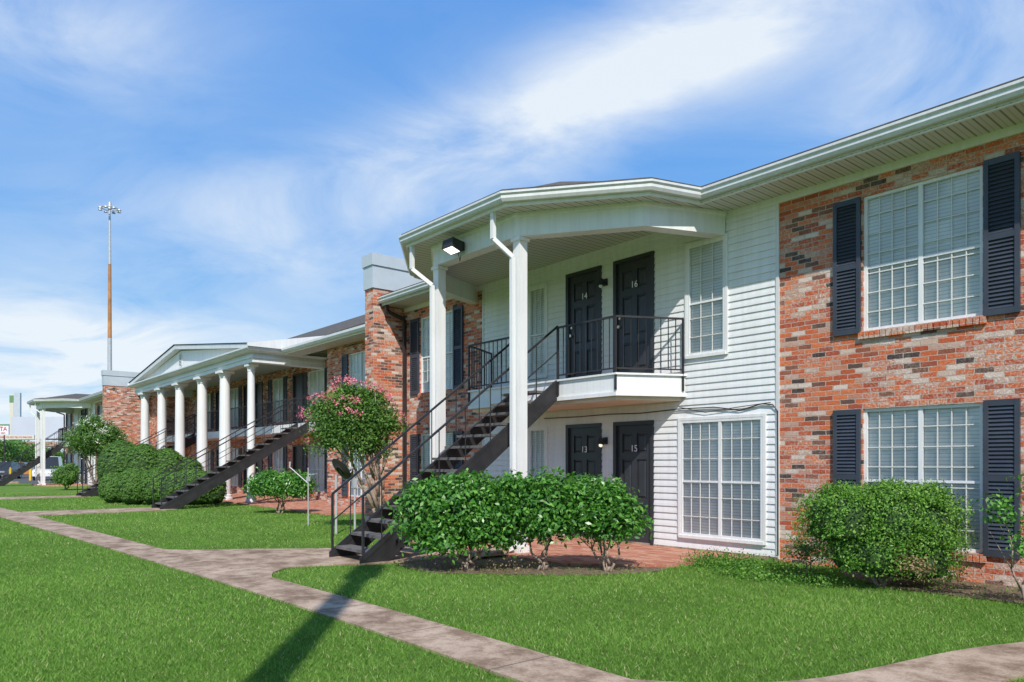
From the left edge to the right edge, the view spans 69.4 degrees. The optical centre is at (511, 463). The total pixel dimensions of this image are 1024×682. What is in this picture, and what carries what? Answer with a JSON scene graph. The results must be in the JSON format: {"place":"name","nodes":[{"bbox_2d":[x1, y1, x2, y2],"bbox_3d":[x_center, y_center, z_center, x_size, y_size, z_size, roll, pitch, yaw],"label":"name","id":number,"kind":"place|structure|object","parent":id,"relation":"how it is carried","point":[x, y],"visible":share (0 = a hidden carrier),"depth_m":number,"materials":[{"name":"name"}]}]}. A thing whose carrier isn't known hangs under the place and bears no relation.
{"place":"outdoors","nodes":[
{"label":"outdoors","id":0,"kind":"place"},
{"bbox_2d":[0,466,56,482],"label":"parking lot","id":1,"kind":"structure","parent":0,"point":[24,478],"depth_m":63.66,"materials":[{"name":"grey asphalt"}]},
{"bbox_2d":[0,462,23,478],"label":"parked car","id":2,"kind":"object","parent":1,"relation":"on","point":[7,466],"visible":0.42,"depth_m":65.60,"materials":[{"name":"blue metal"}]},
{"bbox_2d":[9,393,20,442],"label":"pylon sign","id":3,"kind":"object","parent":1,"relation":"on","point":[15,404],"visible":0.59,"depth_m":170.01,"materials":[{"name":"grey metal"}]},
{"bbox_2d":[0,424,34,461],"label":"restaurant sign","id":4,"kind":"object","parent":1,"relation":"on","point":[4,431],"visible":1,"depth_m":88.00,"materials":[{"name":"white paint"}]},
{"bbox_2d":[1,462,34,477],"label":"parked car","id":5,"kind":"object","parent":1,"relation":"on","point":[22,464],"visible":0.16,"depth_m":71.40,"materials":[{"name":"gold metal"}]},
{"bbox_2d":[29,468,31,480],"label":"bollard","id":6,"kind":"object","parent":1,"relation":"on","point":[30,474],"visible":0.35,"depth_m":59.92,"materials":[{"name":"yellow metal"}]},
{"bbox_2d":[11,417,65,439],"bbox_3d":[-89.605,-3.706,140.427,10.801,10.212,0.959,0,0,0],"label":"building","id":7,"kind":"structure","parent":1,"relation":"on","point":[22,425],"depth_m":140.01,"materials":[{"name":"white"}]},
{"bbox_2d":[23,442,59,450],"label":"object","id":8,"kind":"object","parent":1,"relation":"on","point":[50,444],"visible":0.03,"depth_m":210.01,"materials":[{"name":"concrete"}]},
{"bbox_2d":[32,456,62,479],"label":"parked car","id":9,"kind":"object","parent":1,"relation":"on","point":[53,461],"visible":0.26,"depth_m":61.23,"materials":[{"name":"white metal"}]},
{"bbox_2d":[98,202,120,369],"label":"mast light","id":10,"kind":"object","parent":1,"relation":"on","point":[109,207],"visible":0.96,"depth_m":109.83,"materials":[{"name":"metal"}]},
{"bbox_2d":[0,495,89,499],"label":"walkway","id":11,"kind":"structure","parent":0,"point":[31,497],"depth_m":29.86,"materials":[{"name":"concrete"}]},
{"bbox_2d":[76,413,196,496],"bbox_3d":[-16.365,-0.471,32.692,4.865,3.743,1.135,0,0,-40],"label":"outdoor staircase","id":12,"kind":"structure","parent":11,"relation":"on","point":[190,440],"depth_m":32.60,"materials":[{"name":"black metal"}]},
{"bbox_2d":[22,507,176,515],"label":"walkway","id":13,"kind":"structure","parent":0,"point":[61,512],"depth_m":21.18,"materials":[{"name":"concrete"}]},
{"bbox_2d":[151,395,309,508],"bbox_3d":[-9.018,-0.471,24.041,4.765,3.743,0.935,0,0,-40],"label":"outdoor staircase","id":14,"kind":"structure","parent":13,"relation":"on","point":[195,489],"depth_m":23.81,"materials":[{"name":"black metal"}]},
{"bbox_2d":[222,493,361,514],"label":"portico paving","id":15,"kind":"structure","parent":0,"point":[322,507],"depth_m":24.55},
{"bbox_2d":[154,545,464,578],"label":"walkway","id":16,"kind":"structure","parent":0,"point":[266,563],"depth_m":10.80,"materials":[{"name":"concrete"}]},
{"bbox_2d":[329,326,557,563],"bbox_3d":[-0.948,-0.471,11.737,3.765,3.742,0.955,0,0,-40],"label":"outdoor staircase","id":17,"kind":"structure","parent":16,"relation":"on","point":[368,531],"depth_m":11.55,"materials":[{"name":"black metal"}]},
{"bbox_2d":[0,508,628,681],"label":"path","id":18,"kind":"structure","parent":0,"point":[503,659],"depth_m":6.55,"materials":[{"name":"concrete"}]},
{"bbox_2d":[0,464,1023,681],"bbox_3d":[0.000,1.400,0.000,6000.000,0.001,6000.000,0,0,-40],"label":"lawn","id":19,"kind":"structure","parent":0,"point":[19,488],"depth_m":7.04,"materials":[{"name":"green plant"}]},
{"bbox_2d":[0,439,26,461],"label":"distant tree","id":20,"kind":"object","parent":19,"relation":"on","point":[12,452],"visible":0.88,"depth_m":89.94,"materials":[{"name":"green plant"}]},
{"bbox_2d":[0,439,30,461],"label":"distant tree","id":21,"kind":"object","parent":19,"relation":"on","point":[16,446],"visible":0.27,"depth_m":94.59,"materials":[{"name":"green plant"}]},
{"bbox_2d":[1,439,36,461],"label":"distant tree","id":22,"kind":"object","parent":19,"relation":"on","point":[30,457],"visible":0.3,"depth_m":99.49,"materials":[{"name":"green plant"}]},
{"bbox_2d":[17,439,46,461],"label":"distant tree","id":23,"kind":"object","parent":19,"relation":"on","point":[31,450],"visible":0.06,"depth_m":104.14,"materials":[{"name":"green plant"}]},
{"bbox_2d":[0,428,64,485],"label":"outdoor staircase","id":24,"kind":"structure","parent":19,"relation":"on","point":[18,472],"depth_m":46.57,"materials":[{"name":"black metal"}]},
{"bbox_2d":[45,443,62,456],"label":"distant tree","id":25,"kind":"object","parent":19,"relation":"on","point":[48,448],"visible":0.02,"depth_m":110.23,"materials":[{"name":"green plant"}]},
{"bbox_2d":[51,448,65,463],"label":"distant tree","id":26,"kind":"object","parent":19,"relation":"on","point":[61,454],"visible":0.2,"depth_m":111.11,"materials":[{"name":"green plant"}]},
{"bbox_2d":[31,483,91,485],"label":"portico paving","id":27,"kind":"structure","parent":19,"relation":"on","point":[54,484],"depth_m":45.89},
{"bbox_2d":[48,461,81,489],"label":"shrub","id":28,"kind":"object","parent":19,"relation":"on","point":[65,475],"visible":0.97,"depth_m":38.65,"materials":[{"name":"green plant"}]},
{"bbox_2d":[27,388,150,484],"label":"apartment building","id":29,"kind":"structure","parent":19,"relation":"on","point":[75,407],"depth_m":46.32,"materials":[{"name":"white paint"}]},
{"bbox_2d":[68,414,69,433],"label":"window","id":30,"kind":"structure","parent":29,"relation":"in","point":[68,414],"depth_m":52.48,"materials":[{"name":"black glass"}]},
{"bbox_2d":[81,453,83,483],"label":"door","id":31,"kind":"structure","parent":29,"relation":"in","point":[82,460],"depth_m":48.72,"materials":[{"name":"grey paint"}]},
{"bbox_2d":[84,408,87,432],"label":"door","id":32,"kind":"structure","parent":29,"relation":"in","point":[85,410],"depth_m":47.97,"materials":[{"name":"grey paint"}]},
{"bbox_2d":[84,455,87,483],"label":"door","id":33,"kind":"structure","parent":29,"relation":"in","point":[85,467],"depth_m":47.97,"materials":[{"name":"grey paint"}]},
{"bbox_2d":[89,456,93,481],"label":"window","id":34,"kind":"structure","parent":29,"relation":"in","point":[92,458],"depth_m":46.36,"materials":[{"name":"white glass"}]},
{"bbox_2d":[100,405,102,422],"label":"window","id":35,"kind":"structure","parent":29,"relation":"in","point":[101,407],"depth_m":44.69,"materials":[{"name":"glass"}]},
{"bbox_2d":[60,412,132,484],"bbox_3d":[-18.477,-0.470,32.968,2.780,3.817,3.221,0,0,-40],"label":"crape myrtle tree","id":36,"kind":"object","parent":19,"relation":"on","point":[97,437],"visible":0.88,"depth_m":32.62,"materials":[{"name":"green plant"}]},
{"bbox_2d":[97,472,121,502],"bbox_3d":[-13.979,0.865,26.001,1.030,1.163,1.029,0,0,-40],"label":"hedge mound","id":37,"kind":"object","parent":19,"relation":"on","point":[106,488],"visible":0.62,"depth_m":25.63,"materials":[{"name":"green plant"}]},
{"bbox_2d":[96,440,134,480],"bbox_3d":[-15.722,0.245,29.809,1.878,2.382,1.882,0,0,-40],"label":"hedge mound","id":38,"kind":"object","parent":19,"relation":"on","point":[112,457],"visible":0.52,"depth_m":29.14,"materials":[{"name":"green plant"}]},
{"bbox_2d":[101,370,150,444],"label":"party wall","id":39,"kind":"structure","parent":19,"relation":"on","point":[118,381],"depth_m":40.17,"materials":[{"name":"brick"}]},
{"bbox_2d":[115,468,143,504],"bbox_3d":[-12.792,0.807,24.998,1.107,1.272,1.125,0,0,-40],"label":"hedge mound","id":40,"kind":"object","parent":19,"relation":"on","point":[127,484],"visible":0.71,"depth_m":24.63,"materials":[{"name":"green plant"}]},
{"bbox_2d":[121,443,158,472],"bbox_3d":[-13.837,0.338,27.800,1.461,2.198,1.474,0,0,-40],"label":"hedge mound","id":41,"kind":"object","parent":19,"relation":"on","point":[142,457],"visible":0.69,"depth_m":27.35,"materials":[{"name":"green plant"}]},
{"bbox_2d":[137,468,166,503],"bbox_3d":[-12.058,0.793,25.007,1.158,1.296,1.145,0,0,-40],"label":"hedge mound","id":42,"kind":"object","parent":19,"relation":"on","point":[145,488],"visible":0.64,"depth_m":24.59,"materials":[{"name":"green plant"}]},
{"bbox_2d":[154,447,183,471],"bbox_3d":[-13.172,0.415,28.195,1.565,2.034,1.549,0,0,-40],"label":"hedge mound","id":43,"kind":"object","parent":19,"relation":"on","point":[167,458],"visible":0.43,"depth_m":27.79,"materials":[{"name":"green plant"}]},
{"bbox_2d":[155,468,227,504],"bbox_3d":[-10.906,0.812,25.123,2.155,1.279,1.878,0,0,-40],"label":"hedge","id":44,"kind":"object","parent":19,"relation":"on","point":[216,495],"visible":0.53,"depth_m":24.59,"materials":[{"name":"green plant"}]},
{"bbox_2d":[181,456,204,470],"bbox_3d":[-12.593,0.573,28.612,1.453,1.723,1.454,0,0,-40],"label":"hedge mound","id":45,"kind":"object","parent":44,"relation":"part of","point":[191,465],"visible":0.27,"depth_m":28.32,"materials":[{"name":"green plant"}]},
{"bbox_2d":[128,315,364,506],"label":"apartment building","id":46,"kind":"structure","parent":19,"relation":"on","point":[221,390],"depth_m":29.17,"materials":[{"name":"paint"}]},
{"bbox_2d":[207,394,209,428],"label":"window","id":47,"kind":"structure","parent":46,"relation":"in","point":[208,395],"depth_m":37.14,"materials":[{"name":"glass"}]},
{"bbox_2d":[208,449,209,471],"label":"window","id":48,"kind":"structure","parent":46,"relation":"in","point":[208,449],"depth_m":37.09,"materials":[{"name":"grey glass"}]},
{"bbox_2d":[215,448,218,468],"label":"door","id":49,"kind":"structure","parent":46,"relation":"in","point":[217,448],"depth_m":36.03,"materials":[{"name":"grey paint"}]},
{"bbox_2d":[215,391,219,430],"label":"door","id":50,"kind":"structure","parent":46,"relation":"in","point":[217,393],"depth_m":36.03,"materials":[{"name":"grey paint"}]},
{"bbox_2d":[230,387,237,426],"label":"window","id":51,"kind":"structure","parent":46,"relation":"in","point":[233,392],"depth_m":34.50,"materials":[{"name":"glass"}]},
{"bbox_2d":[231,448,237,485],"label":"window","id":52,"kind":"structure","parent":46,"relation":"in","point":[234,480],"depth_m":34.28,"materials":[{"name":"grey glass"}]},
{"bbox_2d":[243,385,246,428],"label":"door","id":53,"kind":"structure","parent":46,"relation":"in","point":[244,386],"depth_m":33.20,"materials":[{"name":"grey paint"}]},
{"bbox_2d":[243,447,246,493],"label":"door","id":54,"kind":"structure","parent":46,"relation":"in","point":[245,471],"depth_m":33.20,"materials":[{"name":"grey paint"}]},
{"bbox_2d":[255,381,262,426],"bbox_3d":[-10.902,-2.460,31.932,0.115,2.080,0.900,0,0,-40],"label":"door","id":55,"kind":"structure","parent":46,"relation":"in","point":[258,385],"depth_m":31.95,"materials":[{"name":"grey paint"}]},
{"bbox_2d":[255,459,262,494],"bbox_3d":[-10.902,0.325,31.932,0.115,2.090,0.900,0,0,-40],"label":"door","id":56,"kind":"structure","parent":46,"relation":"in","point":[259,464],"depth_m":31.95,"materials":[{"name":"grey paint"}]},
{"bbox_2d":[273,378,282,421],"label":"window","id":57,"kind":"structure","parent":46,"relation":"in","point":[277,383],"depth_m":30.45,"materials":[{"name":"glass"}]},
{"bbox_2d":[273,447,282,472],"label":"window","id":58,"kind":"structure","parent":46,"relation":"in","point":[278,455],"depth_m":30.39,"materials":[{"name":"grey glass"}]},
{"bbox_2d":[292,372,302,423],"bbox_3d":[-8.326,-2.460,28.872,0.115,2.080,0.900,0,0,-40],"label":"door","id":59,"kind":"structure","parent":46,"relation":"in","point":[297,379],"depth_m":28.97,"materials":[{"name":"grey paint"}]},
{"bbox_2d":[292,445,302,498],"bbox_3d":[-8.326,0.325,28.872,0.115,2.090,0.900,0,0,-40],"label":"door","id":60,"kind":"structure","parent":46,"relation":"in","point":[297,450],"depth_m":28.97,"materials":[{"name":"grey paint"}]},
{"bbox_2d":[308,369,323,415],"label":"window","id":61,"kind":"structure","parent":46,"relation":"in","point":[315,378],"depth_m":27.80,"materials":[{"name":"white glass"}]},
{"bbox_2d":[308,445,323,491],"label":"window","id":62,"kind":"structure","parent":46,"relation":"in","point":[315,465],"depth_m":27.67,"materials":[{"name":"grey glass"}]},
{"bbox_2d":[349,351,364,388],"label":"window","id":63,"kind":"structure","parent":46,"relation":"in","point":[356,360],"depth_m":23.25,"materials":[{"name":"white glass"}]},
{"bbox_2d":[349,442,364,496],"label":"window","id":64,"kind":"structure","parent":46,"relation":"in","point":[359,491],"depth_m":23.25,"materials":[{"name":"white glass"}]},
{"bbox_2d":[241,465,319,513],"bbox_3d":[-6.384,0.746,20.623,2.223,1.377,1.541,0,0,9],"label":"shrub","id":65,"kind":"object","parent":19,"relation":"on","point":[269,482],"visible":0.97,"depth_m":20.29,"materials":[{"name":"green plant"}]},
{"bbox_2d":[289,461,317,524],"bbox_3d":[-4.698,0.679,16.635,0.686,1.442,0.095,0,0,15],"label":"antenna mast","id":66,"kind":"object","parent":19,"relation":"on","point":[307,479],"visible":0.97,"depth_m":16.59,"materials":[{"name":"metal"}]},
{"bbox_2d":[332,459,352,533],"bbox_3d":[-3.378,0.653,14.693,0.412,1.494,0.428,0,0,-4],"label":"satellite dish","id":67,"kind":"object","parent":19,"relation":"on","point":[342,469],"visible":0.92,"depth_m":14.58,"materials":[{"name":"metal"}]},
{"bbox_2d":[296,374,411,529],"bbox_3d":[-3.273,-0.196,15.318,2.003,3.262,2.001,0,0,-40],"label":"crape myrtle tree","id":68,"kind":"object","parent":19,"relation":"on","point":[372,424],"visible":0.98,"depth_m":15.10,"materials":[{"name":"green plant"}]},
{"bbox_2d":[352,479,356,529],"bbox_3d":[-2.888,0.840,13.601,0.060,1.120,0.070,0,0,-40],"label":"metal post","id":69,"kind":"object","parent":19,"relation":"on","point":[354,483],"visible":0.75,"depth_m":13.58,"materials":[{"name":"metal"}]},
{"bbox_2d":[362,252,422,519],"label":"party wall","id":70,"kind":"structure","parent":19,"relation":"on","point":[383,274],"depth_m":17.93,"materials":[{"name":"brick"}]},
{"bbox_2d":[398,555,666,574],"bbox_3d":[0.167,1.394,9.902,3.407,0.001,1.944,0,0,29],"label":"soil bed","id":71,"kind":"object","parent":19,"relation":"on","point":[561,570],"visible":0.79,"depth_m":9.90,"materials":[{"name":"brown soil"}]},
{"bbox_2d":[381,468,538,569],"bbox_3d":[-0.605,0.745,9.689,2.200,1.377,1.264,0,0,-6],"label":"shrub","id":72,"kind":"object","parent":71,"relation":"on","point":[442,516],"visible":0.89,"depth_m":9.41,"materials":[{"name":"green plant"}]},
{"bbox_2d":[489,466,592,570],"bbox_3d":[0.322,0.731,9.615,1.522,1.398,1.134,0,0,-16],"label":"shrub","id":73,"kind":"object","parent":71,"relation":"on","point":[545,503],"visible":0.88,"depth_m":9.38,"materials":[{"name":"green plant"}]},
{"bbox_2d":[558,472,653,571],"bbox_3d":[1.135,0.770,9.586,1.404,1.320,1.066,0,0,6],"label":"shrub","id":74,"kind":"object","parent":71,"relation":"on","point":[609,508],"visible":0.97,"depth_m":9.38,"materials":[{"name":"green plant"}]},
{"bbox_2d":[428,545,1019,600],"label":"leaf litter","id":75,"kind":"object","parent":71,"relation":"on","point":[984,596],"visible":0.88,"depth_m":9.10,"materials":[{"name":"brown plant"}]},
{"bbox_2d":[377,76,1023,586],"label":"apartment building","id":76,"kind":"structure","parent":19,"relation":"on","point":[735,362],"depth_m":10.70,"materials":[{"name":"brick"}]},
{"bbox_2d":[421,310,452,392],"bbox_3d":[-1.713,-2.580,17.234,0.055,1.800,1.375,0,0,-40],"label":"window","id":77,"kind":"structure","parent":76,"relation":"in","point":[425,322],"depth_m":17.57,"materials":[{"name":"white glass"}]},
{"bbox_2d":[421,432,452,474],"bbox_3d":[-1.713,0.175,17.234,0.055,1.750,1.375,0,0,-40],"label":"window","id":78,"kind":"structure","parent":76,"relation":"in","point":[425,449],"depth_m":17.60,"materials":[{"name":"grey glass"}]},
{"bbox_2d":[442,237,464,260],"bbox_3d":[-0.958,-3.523,12.245,0.305,0.335,0.290,0,0,-40],"label":"floodlight","id":79,"kind":"object","parent":76,"relation":"attached to","point":[452,245],"visible":1,"depth_m":12.16,"materials":[{"name":"black metal"}]},
{"bbox_2d":[529,285,544,376],"bbox_3d":[0.515,-2.570,14.491,0.055,1.740,0.483,0,0,-40],"label":"window","id":80,"kind":"structure","parent":76,"relation":"in","point":[536,295],"depth_m":14.54,"materials":[{"name":"white glass"}]},
{"bbox_2d":[529,428,544,483],"bbox_3d":[0.515,0.220,14.491,0.055,1.800,0.483,0,0,-40],"label":"window","id":81,"kind":"structure","parent":76,"relation":"in","point":[536,436],"depth_m":14.54,"materials":[{"name":"white glass"}]},
{"bbox_2d":[566,265,601,377],"bbox_3d":[1.334,-2.475,13.556,0.120,2.110,0.898,0,0,-40],"label":"door","id":82,"kind":"structure","parent":76,"relation":"in","point":[583,294],"depth_m":13.55,"materials":[{"name":"grey paint"}]},
{"bbox_2d":[566,423,601,536],"bbox_3d":[1.334,0.325,13.556,0.120,2.090,0.898,0,0,-40],"label":"door","id":83,"kind":"structure","parent":76,"relation":"in","point":[583,453],"depth_m":13.55,"materials":[{"name":"grey paint"}]},
{"bbox_2d":[613,420,653,545],"bbox_3d":[2.095,0.325,12.651,0.120,2.090,0.888,0,0,-40],"label":"door","id":84,"kind":"structure","parent":76,"relation":"in","point":[633,441],"depth_m":12.61,"materials":[{"name":"grey paint"}]},
{"bbox_2d":[613,250,654,372],"bbox_3d":[2.098,-2.475,12.648,0.120,2.110,0.897,0,0,-40],"label":"door","id":85,"kind":"structure","parent":76,"relation":"in","point":[633,277],"depth_m":12.64,"materials":[{"name":"grey paint"}]},
{"bbox_2d":[687,237,724,355],"bbox_3d":[3.026,-2.570,11.507,0.055,1.740,0.696,0,0,-40],"label":"window","id":86,"kind":"structure","parent":76,"relation":"in","point":[705,260],"depth_m":11.54,"materials":[{"name":"white glass"}]},
{"bbox_2d":[680,416,762,541],"bbox_3d":[3.188,0.230,11.316,0.055,1.820,1.468,0,0,-40],"label":"window","id":87,"kind":"structure","parent":76,"relation":"in","point":[721,460],"depth_m":11.29,"materials":[{"name":"white glass"}]},
{"bbox_2d":[864,165,982,330],"bbox_3d":[5.072,-2.600,9.173,0.055,1.760,1.383,0,0,-40],"label":"window","id":88,"kind":"structure","parent":76,"relation":"in","point":[923,241],"depth_m":9.15,"materials":[{"name":"white glass"}]},
{"bbox_2d":[864,402,982,552],"bbox_3d":[5.072,0.170,9.173,0.055,1.760,1.383,0,0,-40],"label":"window","id":89,"kind":"structure","parent":76,"relation":"in","point":[934,442],"depth_m":9.08,"materials":[{"name":"white glass"}]},
{"bbox_2d":[674,546,865,589],"bbox_3d":[3.073,1.249,9.360,1.614,0.282,2.584,0,0,-5],"label":"ground cover","id":90,"kind":"object","parent":19,"relation":"on","point":[714,561],"visible":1,"depth_m":9.29,"materials":[{"name":"green plant"}]},
{"bbox_2d":[773,527,827,572],"bbox_3d":[3.752,1.103,9.422,0.655,0.646,0.664,0,0,-17],"label":"shrub","id":91,"kind":"object","parent":19,"relation":"on","point":[806,549],"visible":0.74,"depth_m":9.38,"materials":[{"name":"green plant"}]},
{"bbox_2d":[840,570,1023,603],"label":"soil bed","id":92,"kind":"object","parent":19,"relation":"on","point":[968,589],"visible":0.71,"depth_m":8.23,"materials":[{"name":"brown soil"}]},
{"bbox_2d":[786,475,979,588],"bbox_3d":[4.192,0.775,8.409,2.085,1.325,1.415,0,0,11],"label":"shrub","id":93,"kind":"object","parent":92,"relation":"on","point":[897,529],"visible":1,"depth_m":8.07,"materials":[{"name":"green plant"}]},
{"bbox_2d":[976,472,1023,600],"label":"shrub","id":94,"kind":"object","parent":92,"relation":"on","point":[1000,508],"visible":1,"depth_m":7.14,"materials":[{"name":"green plant"}]},
{"bbox_2d":[0,0,1023,461],"label":"sky","id":95,"kind":"structure","parent":0,"point":[251,154],"materials":[{"name":"blue"}]},
{"bbox_2d":[412,535,748,567],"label":"porch paving","id":96,"kind":"structure","parent":0,"point":[574,553],"depth_m":11.08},
{"bbox_2d":[461,546,508,556],"bbox_3d":[-0.400,1.315,11.035,0.600,0.090,0.400,0,0,-40],"label":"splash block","id":97,"kind":"object","parent":96,"relation":"on","point":[493,552],"depth_m":10.93,"materials":[{"name":"concrete"}]},
{"bbox_2d":[598,642,1023,681],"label":"walkway","id":98,"kind":"structure","parent":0,"point":[999,663],"depth_m":4.95,"materials":[{"name":"concrete"}]}
]}

